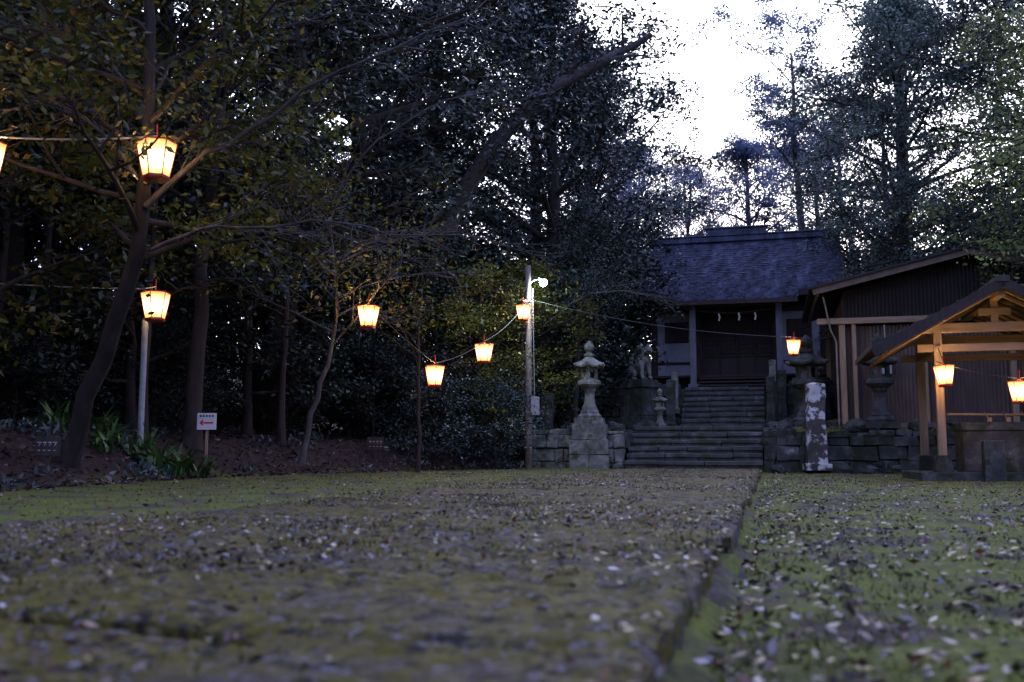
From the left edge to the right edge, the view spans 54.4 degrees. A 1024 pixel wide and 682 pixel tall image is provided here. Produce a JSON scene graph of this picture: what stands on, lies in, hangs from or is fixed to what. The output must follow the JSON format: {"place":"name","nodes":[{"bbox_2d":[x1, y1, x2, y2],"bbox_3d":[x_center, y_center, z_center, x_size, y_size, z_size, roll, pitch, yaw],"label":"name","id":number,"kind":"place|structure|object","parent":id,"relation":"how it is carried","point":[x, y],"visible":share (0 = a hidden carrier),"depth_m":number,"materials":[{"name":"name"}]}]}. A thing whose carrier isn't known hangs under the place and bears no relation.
{"place":"outdoors","nodes":[
{"label":"outdoors","id":0,"kind":"place"},
{"bbox_2d":[0,468,761,681],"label":"stone pavement","id":1,"kind":"structure","parent":0,"point":[461,619],"depth_m":2.52,"materials":[{"name":"stone"}]},
{"bbox_2d":[0,467,761,681],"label":"fallen leaves on path","id":2,"kind":"object","parent":1,"relation":"on","point":[184,640],"visible":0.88,"depth_m":3.60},
{"bbox_2d":[0,338,1023,681],"bbox_3d":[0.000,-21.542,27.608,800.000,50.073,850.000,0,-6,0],"label":"ground","id":3,"kind":"structure","parent":0,"point":[700,640],"depth_m":5.73,"materials":[{"name":"plant"}]},
{"bbox_2d":[0,309,104,427],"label":"shrub","id":4,"kind":"object","parent":3,"relation":"on","point":[16,348],"visible":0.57,"depth_m":14.85,"materials":[{"name":"green plant"}]},
{"bbox_2d":[24,114,122,367],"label":"understory tree","id":5,"kind":"object","parent":3,"relation":"on","point":[33,258],"visible":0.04,"depth_m":17.72,"materials":[{"name":"green plant"}]},
{"bbox_2d":[0,3,183,227],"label":"evergreen tree","id":6,"kind":"object","parent":3,"relation":"on","point":[9,106],"visible":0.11,"depth_m":13.90,"materials":[{"name":"green plant"}]},
{"bbox_2d":[0,13,203,401],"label":"understory tree","id":7,"kind":"object","parent":3,"relation":"on","point":[6,223],"visible":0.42,"depth_m":14.48,"materials":[{"name":"green plant"}]},
{"bbox_2d":[0,0,213,375],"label":"broadleaf tree","id":8,"kind":"object","parent":3,"relation":"on","point":[88,164],"visible":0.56,"depth_m":12.04,"materials":[{"name":"green plant"}]},
{"bbox_2d":[0,0,217,425],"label":"slender tree","id":9,"kind":"object","parent":3,"relation":"on","point":[48,229],"visible":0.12,"depth_m":15.28,"materials":[{"name":"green plant"}]},
{"bbox_2d":[17,399,221,477],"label":"aspidistra plants","id":10,"kind":"object","parent":3,"relation":"on","point":[186,462],"visible":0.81,"depth_m":13.88,"materials":[{"name":"green plant"}]},
{"bbox_2d":[16,4,226,413],"bbox_3d":[-9.883,-3.034,19.666,8.946,9.953,9.452,6,-6,-35],"label":"thicket","id":11,"kind":"object","parent":3,"relation":"on","point":[177,311],"visible":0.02,"depth_m":19.37,"materials":[{"name":"green plant"}]},
{"bbox_2d":[137,320,148,440],"bbox_3d":[-5.299,0.508,14.356,0.099,2.231,0.392,4,-7,-29],"label":"lantern pole","id":12,"kind":"object","parent":3,"relation":"on","point":[143,365],"visible":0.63,"depth_m":14.45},
{"bbox_2d":[1,83,299,431],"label":"understory tree","id":13,"kind":"object","parent":3,"relation":"on","point":[131,387],"visible":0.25,"depth_m":16.87,"materials":[{"name":"green plant"}]},
{"bbox_2d":[0,283,156,288],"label":"lantern cable","id":14,"kind":"object","parent":13,"relation":"attached to","point":[82,287],"visible":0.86,"depth_m":14.29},
{"bbox_2d":[140,279,170,322],"bbox_3d":[-5.143,-0.587,14.362,0.434,0.631,0.378,3,-11,-28],"label":"paper lantern","id":15,"kind":"object","parent":14,"relation":"hanging from","point":[157,301],"visible":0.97,"depth_m":14.24,"materials":[{"name":"paper"}]},
{"bbox_2d":[77,287,240,421],"bbox_3d":[-6.721,0.448,19.166,2.805,3.065,3.106,-1,-7,10],"label":"shrub","id":16,"kind":"object","parent":3,"relation":"on","point":[164,334],"visible":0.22,"depth_m":19.00,"materials":[{"name":"green plant"}]},
{"bbox_2d":[55,200,264,403],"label":"understory tree","id":17,"kind":"object","parent":3,"relation":"on","point":[190,257],"visible":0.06,"depth_m":21.01,"materials":[{"name":"green plant"}]},
{"bbox_2d":[31,6,300,441],"bbox_3d":[-5.842,-1.870,15.799,4.551,6.986,4.645,1,-6,0],"label":"slender tree","id":18,"kind":"object","parent":3,"relation":"on","point":[151,278],"visible":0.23,"depth_m":15.27,"materials":[{"name":"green plant"}]},
{"bbox_2d":[0,0,364,468],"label":"leaning broadleaf tree","id":19,"kind":"object","parent":3,"relation":"on","point":[72,447],"visible":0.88,"depth_m":10.96,"materials":[{"name":"green plant"}]},
{"bbox_2d":[0,135,156,139],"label":"lantern cable","id":20,"kind":"object","parent":19,"relation":"attached to","point":[64,138],"visible":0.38,"depth_m":10.30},
{"bbox_2d":[135,124,177,183],"bbox_3d":[-3.672,-1.952,10.288,0.417,0.606,0.363,1,-8,-17],"label":"paper lantern","id":21,"kind":"object","parent":20,"relation":"hanging from","point":[157,161],"visible":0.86,"depth_m":10.16,"materials":[{"name":"paper"}]},
{"bbox_2d":[115,319,251,432],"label":"shrub","id":22,"kind":"object","parent":3,"relation":"on","point":[174,359],"visible":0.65,"depth_m":17.39,"materials":[{"name":"green plant"}]},
{"bbox_2d":[5,0,387,450],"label":"evergreen tree","id":23,"kind":"object","parent":3,"relation":"on","point":[191,436],"visible":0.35,"depth_m":16.04,"materials":[{"name":"green plant"}]},
{"bbox_2d":[0,0,413,424],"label":"evergreen tree","id":24,"kind":"object","parent":3,"relation":"on","point":[15,257],"visible":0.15,"depth_m":17.07,"materials":[{"name":"green plant"}]},
{"bbox_2d":[1,0,436,428],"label":"evergreen tree","id":25,"kind":"object","parent":3,"relation":"on","point":[170,13],"visible":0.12,"depth_m":19.31,"materials":[{"name":"green plant"}]},
{"bbox_2d":[80,82,372,403],"bbox_3d":[-7.387,-2.530,25.371,8.853,9.456,8.379,5,-7,-29],"label":"thicket","id":26,"kind":"object","parent":3,"relation":"on","point":[260,318],"visible":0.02,"depth_m":23.77,"materials":[{"name":"green plant"}]},
{"bbox_2d":[111,0,395,383],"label":"evergreen tree","id":27,"kind":"object","parent":3,"relation":"on","point":[324,150],"visible":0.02,"depth_m":24.85,"materials":[{"name":"green plant"}]},
{"bbox_2d":[0,403,524,490],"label":"leaf litter bank","id":28,"kind":"structure","parent":3,"relation":"on","point":[130,479],"depth_m":16.43,"materials":[{"name":"brown plant"}]},
{"bbox_2d":[34,436,60,469],"bbox_3d":[-5.152,1.254,11.045,0.260,0.400,0.063,1,-7,-9],"label":"notice board","id":29,"kind":"object","parent":28,"relation":"on","point":[47,446],"visible":0.99,"depth_m":11.03,"materials":[{"name":"grey wood"}]},
{"bbox_2d":[0,405,524,491],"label":"bank undergrowth","id":30,"kind":"object","parent":28,"relation":"on","point":[146,465],"visible":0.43,"depth_m":15.85,"materials":[{"name":"green plant"}]},
{"bbox_2d":[157,134,378,435],"bbox_3d":[-5.207,-1.008,19.854,4.778,5.882,5.363,-5,-9,29],"label":"understory tree","id":31,"kind":"object","parent":3,"relation":"on","point":[246,401],"visible":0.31,"depth_m":19.14,"materials":[{"name":"green plant"}]},
{"bbox_2d":[188,197,363,405],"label":"understory tree","id":32,"kind":"object","parent":3,"relation":"on","point":[239,361],"visible":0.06,"depth_m":23.48,"materials":[{"name":"green plant"}]},
{"bbox_2d":[157,196,437,427],"bbox_3d":[-6.260,-0.619,25.935,9.042,7.278,9.553,3,-9,-22],"label":"thicket","id":33,"kind":"object","parent":3,"relation":"on","point":[297,335],"visible":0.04,"depth_m":24.91,"materials":[{"name":"green plant"}]},
{"bbox_2d":[0,467,611,527],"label":"fallen leaves on moss","id":34,"kind":"object","parent":3,"relation":"on","point":[145,505],"visible":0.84,"depth_m":10.12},
{"bbox_2d":[175,14,455,406],"bbox_3d":[-6.771,-4.372,30.095,9.582,13.730,10.116,-5,-7,38],"label":"evergreen tree","id":35,"kind":"object","parent":3,"relation":"on","point":[339,155],"visible":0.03,"depth_m":28.97,"materials":[{"name":"green plant"}]},
{"bbox_2d":[171,0,461,446],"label":"slender tree","id":36,"kind":"object","parent":3,"relation":"on","point":[281,429],"visible":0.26,"depth_m":18.28,"materials":[{"name":"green plant"}]},
{"bbox_2d":[159,135,513,463],"bbox_3d":[-3.016,-0.695,16.412,5.101,5.423,5.320,3,-7,-27],"label":"slender tree","id":37,"kind":"object","parent":3,"relation":"on","point":[320,187],"visible":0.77,"depth_m":16.43,"materials":[{"name":"green plant"}]},
{"bbox_2d":[115,0,572,432],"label":"evergreen tree","id":38,"kind":"object","parent":3,"relation":"on","point":[433,173],"visible":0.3,"depth_m":21.77,"materials":[{"name":"green plant"}]},
{"bbox_2d":[292,320,408,438],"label":"shrub","id":39,"kind":"object","parent":3,"relation":"on","point":[348,434],"visible":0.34,"depth_m":22.05,"materials":[{"name":"green plant"}]},
{"bbox_2d":[0,0,703,331],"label":"bare branches","id":40,"kind":"object","parent":3,"relation":"on","point":[163,189],"visible":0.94,"depth_m":10.58,"materials":[{"name":"brown plant"}]},
{"bbox_2d":[293,206,450,437],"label":"understory tree","id":41,"kind":"object","parent":3,"relation":"on","point":[357,271],"visible":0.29,"depth_m":22.29,"materials":[{"name":"green plant"}]},
{"bbox_2d":[208,8,543,436],"bbox_3d":[-4.463,-4.569,34.647,11.011,16.211,11.933,6,-9,-41],"label":"evergreen tree","id":42,"kind":"object","parent":3,"relation":"on","point":[402,61],"visible":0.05,"depth_m":33.95,"materials":[{"name":"green plant"}]},
{"bbox_2d":[305,325,454,442],"bbox_3d":[-3.143,0.956,21.841,2.823,3.019,3.109,-6,-9,41],"label":"shrub","id":43,"kind":"object","parent":3,"relation":"on","point":[373,354],"visible":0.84,"depth_m":21.66,"materials":[{"name":"green plant"}]},
{"bbox_2d":[294,157,478,431],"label":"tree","id":44,"kind":"object","parent":3,"relation":"on","point":[466,263],"depth_m":28.43,"materials":[{"name":"green plant"}]},
{"bbox_2d":[321,220,481,434],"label":"understory tree","id":45,"kind":"object","parent":3,"relation":"on","point":[428,334],"visible":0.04,"depth_m":27.39,"materials":[{"name":"green plant"}]},
{"bbox_2d":[225,0,585,435],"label":"evergreen tree","id":46,"kind":"object","parent":3,"relation":"on","point":[361,131],"visible":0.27,"depth_m":25.68,"materials":[{"name":"green plant"}]},
{"bbox_2d":[339,236,496,471],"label":"slender tree","id":47,"kind":"object","parent":3,"relation":"on","point":[418,456],"visible":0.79,"depth_m":18.71,"materials":[{"name":"green plant"}]},
{"bbox_2d":[314,178,530,434],"bbox_3d":[-3.458,-1.006,30.569,8.456,10.038,8.004,-7,-9,32],"label":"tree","id":48,"kind":"object","parent":3,"relation":"on","point":[492,247],"visible":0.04,"depth_m":30.80,"materials":[{"name":"green plant"}]},
{"bbox_2d":[365,347,481,441],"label":"shrub","id":49,"kind":"object","parent":3,"relation":"on","point":[413,413],"visible":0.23,"depth_m":22.28,"materials":[{"name":"green plant"}]},
{"bbox_2d":[360,346,504,466],"bbox_3d":[-1.587,1.582,21.548,2.839,2.794,2.565,4,-7,-28],"label":"azalea shrub","id":50,"kind":"object","parent":3,"relation":"on","point":[447,389],"visible":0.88,"depth_m":21.31,"materials":[{"name":"green plant"}]},
{"bbox_2d":[340,0,554,438],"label":"cedar tree","id":51,"kind":"object","parent":3,"relation":"on","point":[461,151],"visible":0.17,"depth_m":29.76,"materials":[{"name":"green plant"}]},
{"bbox_2d":[371,217,539,439],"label":"understory tree","id":52,"kind":"object","parent":3,"relation":"on","point":[444,287],"visible":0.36,"depth_m":24.85,"materials":[{"name":"green plant"}]},
{"bbox_2d":[384,257,548,457],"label":"understory tree","id":53,"kind":"object","parent":3,"relation":"on","point":[480,324],"visible":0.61,"depth_m":23.38,"materials":[{"name":"green plant"}]},
{"bbox_2d":[422,353,517,451],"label":"shrub","id":54,"kind":"object","parent":3,"relation":"on","point":[464,413],"visible":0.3,"depth_m":22.86,"materials":[{"name":"green plant"}]},
{"bbox_2d":[375,218,612,456],"bbox_3d":[-0.405,0.279,33.104,9.056,8.048,9.568,2,-9,-9],"label":"thicket","id":55,"kind":"object","parent":3,"relation":"on","point":[527,256],"visible":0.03,"depth_m":31.34,"materials":[{"name":"green plant"}]},
{"bbox_2d":[440,356,551,468],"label":"azalea shrub","id":56,"kind":"object","parent":3,"relation":"on","point":[507,404],"visible":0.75,"depth_m":22.61,"materials":[{"name":"green plant"}]},
{"bbox_2d":[438,336,555,456],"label":"shrub","id":57,"kind":"object","parent":3,"relation":"on","point":[501,369],"visible":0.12,"depth_m":24.19,"materials":[{"name":"green plant"}]},
{"bbox_2d":[0,467,1023,681],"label":"moss","id":58,"kind":"object","parent":3,"relation":"on","point":[902,669],"visible":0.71,"depth_m":3.56,"materials":[{"name":"plant"}]},
{"bbox_2d":[439,262,585,450],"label":"understory tree","id":59,"kind":"object","parent":3,"relation":"on","point":[550,343],"visible":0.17,"depth_m":27.60,"materials":[{"name":"green plant"}]},
{"bbox_2d":[438,246,615,445],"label":"understory tree","id":60,"kind":"object","parent":3,"relation":"on","point":[515,267],"visible":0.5,"depth_m":25.94,"materials":[{"name":"green plant"}]},
{"bbox_2d":[523,265,546,468],"bbox_3d":[0.552,0.681,23.057,0.563,4.950,0.220,-1,-7,13],"label":"street lamp pole","id":61,"kind":"object","parent":3,"relation":"on","point":[532,401],"visible":0.88,"depth_m":23.06,"materials":[{"name":"metal"}]},
{"bbox_2d":[375,0,703,384],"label":"evergreen tree","id":62,"kind":"object","parent":3,"relation":"on","point":[654,108],"visible":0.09,"depth_m":33.06,"materials":[{"name":"green plant"}]},
{"bbox_2d":[424,269,660,465],"bbox_3d":[0.473,0.835,30.018,8.166,7.117,7.729,-1,-7,-3],"label":"thicket","id":63,"kind":"object","parent":3,"relation":"on","point":[520,453],"visible":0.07,"depth_m":29.93,"materials":[{"name":"green plant"}]},
{"bbox_2d":[377,0,714,427],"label":"evergreen tree","id":64,"kind":"object","parent":3,"relation":"on","point":[595,131],"visible":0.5,"depth_m":29.30,"materials":[{"name":"green plant"}]},
{"bbox_2d":[392,0,705,405],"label":"leaning tree","id":65,"kind":"object","parent":3,"relation":"on","point":[478,171],"visible":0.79,"depth_m":26.75,"materials":[{"name":"green plant"}]},
{"bbox_2d":[532,428,625,468],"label":"stone retaining wall","id":66,"kind":"structure","parent":3,"relation":"on","point":[554,450],"depth_m":25.04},
{"bbox_2d":[505,189,655,423],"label":"broadleaf tree","id":67,"kind":"object","parent":3,"relation":"on","point":[577,208],"visible":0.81,"depth_m":27.84,"materials":[{"name":"green plant"}]},
{"bbox_2d":[460,28,709,378],"bbox_3d":[2.492,-4.345,35.756,9.349,14.625,9.454,0,-6,0],"label":"broadleaf tree","id":68,"kind":"object","parent":3,"relation":"on","point":[593,194],"visible":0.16,"depth_m":35.49,"materials":[{"name":"green plant"}]},
{"bbox_2d":[569,341,609,468],"bbox_3d":[1.949,1.610,24.990,0.992,3.259,0.991,-1,-7,9],"label":"stone lantern","id":69,"kind":"object","parent":3,"relation":"on","point":[585,451],"visible":0.91,"depth_m":24.53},
{"bbox_2d":[500,221,684,415],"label":"understory tree","id":70,"kind":"object","parent":3,"relation":"on","point":[615,331],"visible":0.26,"depth_m":30.37,"materials":[{"name":"green plant"}]},
{"bbox_2d":[464,48,731,383],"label":"evergreen tree","id":71,"kind":"object","parent":3,"relation":"on","point":[684,162],"visible":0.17,"depth_m":41.65,"materials":[{"name":"green plant"}]},
{"bbox_2d":[542,206,683,387],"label":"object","id":72,"kind":"object","parent":3,"relation":"on","point":[629,316],"visible":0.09,"depth_m":34.98,"materials":[{"name":"green plant"}]},
{"bbox_2d":[568,144,695,357],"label":"distant tree","id":73,"kind":"object","parent":3,"relation":"on","point":[631,189],"visible":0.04,"depth_m":48.31,"materials":[{"name":"green plant"}]},
{"bbox_2d":[616,343,660,428],"bbox_3d":[3.804,1.340,29.476,1.000,2.510,1.150,5,-8,-37],"label":"komainu statue","id":74,"kind":"object","parent":3,"relation":"on","point":[639,403],"visible":0.89,"depth_m":29.21,"materials":[{"name":"stone"}]},
{"bbox_2d":[564,136,735,310],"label":"distant tree","id":75,"kind":"object","parent":3,"relation":"on","point":[649,163],"visible":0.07,"depth_m":58.28,"materials":[{"name":"green plant"}]},
{"bbox_2d":[629,159,744,240],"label":"distant tree","id":76,"kind":"object","parent":3,"relation":"on","point":[698,184],"visible":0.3,"depth_m":50.30,"materials":[{"name":"green plant"}]},
{"bbox_2d":[624,426,763,470],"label":"stone stairs","id":77,"kind":"structure","parent":3,"relation":"on","point":[704,447],"depth_m":25.16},
{"bbox_2d":[679,386,765,432],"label":"stone stairs","id":78,"kind":"structure","parent":3,"relation":"on","point":[724,406],"depth_m":30.11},
{"bbox_2d":[636,224,847,388],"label":"shrine hall","id":79,"kind":"structure","parent":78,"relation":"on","point":[748,280],"depth_m":33.47,"materials":[{"name":"wood"}]},
{"bbox_2d":[673,127,821,233],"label":"distant tree","id":80,"kind":"object","parent":3,"relation":"on","point":[740,151],"visible":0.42,"depth_m":51.67,"materials":[{"name":"green plant"}]},
{"bbox_2d":[560,417,959,473],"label":"rocks","id":81,"kind":"object","parent":3,"relation":"on","point":[840,467],"visible":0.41,"depth_m":23.67,"materials":[{"name":"stone"}]},
{"bbox_2d":[777,369,786,419],"bbox_3d":[7.925,1.726,29.196,0.351,1.836,0.338,-2,-7,14],"label":"stone post","id":82,"kind":"object","parent":3,"relation":"on","point":[782,394],"visible":0.66,"depth_m":29.10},
{"bbox_2d":[675,0,918,229],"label":"pine tree","id":83,"kind":"object","parent":3,"relation":"on","point":[786,151],"visible":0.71,"depth_m":43.29,"materials":[{"name":"green plant"}]},
{"bbox_2d":[724,114,879,245],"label":"distant tree","id":84,"kind":"object","parent":3,"relation":"on","point":[807,207],"visible":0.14,"depth_m":52.51,"materials":[{"name":"green plant"}]},
{"bbox_2d":[789,344,834,420],"bbox_3d":[8.525,1.214,28.368,1.150,2.510,1.000,3,-7,-24],"label":"komainu statue","id":85,"kind":"object","parent":3,"relation":"on","point":[828,382],"visible":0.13,"depth_m":28.21,"materials":[{"name":"stone"}]},
{"bbox_2d":[802,382,832,470],"bbox_3d":[7.121,1.995,23.341,0.607,2.075,0.606,-1,-7,9],"label":"stone monument","id":86,"kind":"object","parent":3,"relation":"on","point":[816,441],"visible":1,"depth_m":23.12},
{"bbox_2d":[763,428,956,473],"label":"stone retaining wall","id":87,"kind":"structure","parent":3,"relation":"on","point":[857,452],"depth_m":23.31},
{"bbox_2d":[785,335,830,426],"bbox_3d":[7.682,1.055,25.903,0.996,2.450,1.143,0,-6,3],"label":"stone lantern","id":88,"kind":"object","parent":87,"relation":"on","point":[805,361],"visible":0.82,"depth_m":25.71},
{"bbox_2d":[861,333,900,428],"bbox_3d":[8.806,0.948,23.856,0.850,2.300,0.976,-2,-7,14],"label":"stone lantern","id":89,"kind":"object","parent":87,"relation":"on","point":[877,383],"visible":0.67,"depth_m":23.64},
{"bbox_2d":[732,0,1023,274],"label":"evergreen tree","id":90,"kind":"object","parent":3,"relation":"on","point":[891,17],"visible":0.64,"depth_m":33.86,"materials":[{"name":"green plant"}]},
{"bbox_2d":[786,88,1002,324],"bbox_3d":[11.770,-3.317,30.659,6.150,9.558,6.294,1,-7,-5],"label":"broadleaf tree","id":91,"kind":"object","parent":3,"relation":"on","point":[881,111],"visible":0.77,"depth_m":30.83,"materials":[{"name":"green plant"}]},
{"bbox_2d":[773,0,1023,275],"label":"evergreen tree","id":92,"kind":"object","parent":3,"relation":"on","point":[859,87],"visible":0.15,"depth_m":38.03,"materials":[{"name":"green plant"}]},
{"bbox_2d":[801,242,1023,426],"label":"corrugated shed","id":93,"kind":"structure","parent":3,"relation":"on","point":[914,290],"depth_m":24.67,"materials":[{"name":"metal"}]},
{"bbox_2d":[811,156,1023,358],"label":"broadleaf tree","id":94,"kind":"object","parent":3,"relation":"on","point":[927,190],"visible":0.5,"depth_m":29.23,"materials":[{"name":"green plant"}]},
{"bbox_2d":[846,0,1023,252],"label":"evergreen tree","id":95,"kind":"object","parent":3,"relation":"on","point":[963,71],"visible":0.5,"depth_m":31.89,"materials":[{"name":"green plant"}]},
{"bbox_2d":[855,275,1023,481],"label":"water pavilion","id":96,"kind":"structure","parent":3,"relation":"on","point":[989,450],"depth_m":16.98,"materials":[{"name":"wood"}]},
{"bbox_2d":[869,0,1023,244],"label":"evergreen tree","id":97,"kind":"object","parent":3,"relation":"on","point":[942,128],"visible":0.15,"depth_m":34.88,"materials":[{"name":"green plant"}]},
{"bbox_2d":[889,2,1023,255],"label":"broadleaf tree","id":98,"kind":"object","parent":3,"relation":"on","point":[987,103],"visible":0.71,"depth_m":25.05,"materials":[{"name":"green plant"}]},
{"bbox_2d":[923,0,1023,321],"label":"broadleaf tree","id":99,"kind":"object","parent":3,"relation":"on","point":[1010,241],"visible":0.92,"depth_m":20.23,"materials":[{"name":"green plant"}]},
{"bbox_2d":[35,0,1023,360],"label":"sky","id":100,"kind":"structure","parent":0,"point":[703,63],"materials":[{"name":"white"}]},
{"bbox_2d":[533,384,681,429],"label":"stone wall","id":101,"kind":"structure","parent":0,"point":[615,415],"depth_m":30.83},
{"bbox_2d":[765,376,775,425],"bbox_3d":[7.407,1.774,28.490,0.326,1.580,0.326,-2,-7,14],"label":"stone post","id":102,"kind":"object","parent":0,"point":[770,397],"visible":0.81,"depth_m":28.39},
{"bbox_2d":[775,381,848,418],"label":"stone retaining wall","id":103,"kind":"structure","parent":0,"point":[790,403],"depth_m":29.51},
{"bbox_2d":[693,472,1023,681],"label":"fallen leaves on ground","id":104,"kind":"object","parent":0,"point":[1016,667],"visible":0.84,"depth_m":3.32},
{"bbox_3d":[-2.615,-0.576,16.319,0.577,0.048,0.314,0,-6,0],"label":"lantern cable","id":105,"kind":"object","parent":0,"visible":0},
{"bbox_2d":[357,295,379,329],"bbox_3d":[-2.330,-0.472,16.160,0.375,0.545,0.326,2,-9,-11],"label":"paper lantern","id":106,"kind":"object","parent":105,"relation":"hanging from","point":[368,313],"visible":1,"depth_m":16.04,"materials":[{"name":"paper"}]},
{"bbox_3d":[7.265,0.222,16.883,0.086,0.342,0.410,0,-6,0],"label":"lantern cable","id":107,"kind":"object","parent":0,"visible":0},
{"bbox_2d":[933,355,954,386],"bbox_3d":[7.227,0.502,16.653,0.365,0.530,0.318,1,-10,-17],"label":"paper lantern","id":108,"kind":"object","parent":107,"relation":"hanging from","point":[944,373],"visible":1,"depth_m":16.54,"materials":[{"name":"white paper"}]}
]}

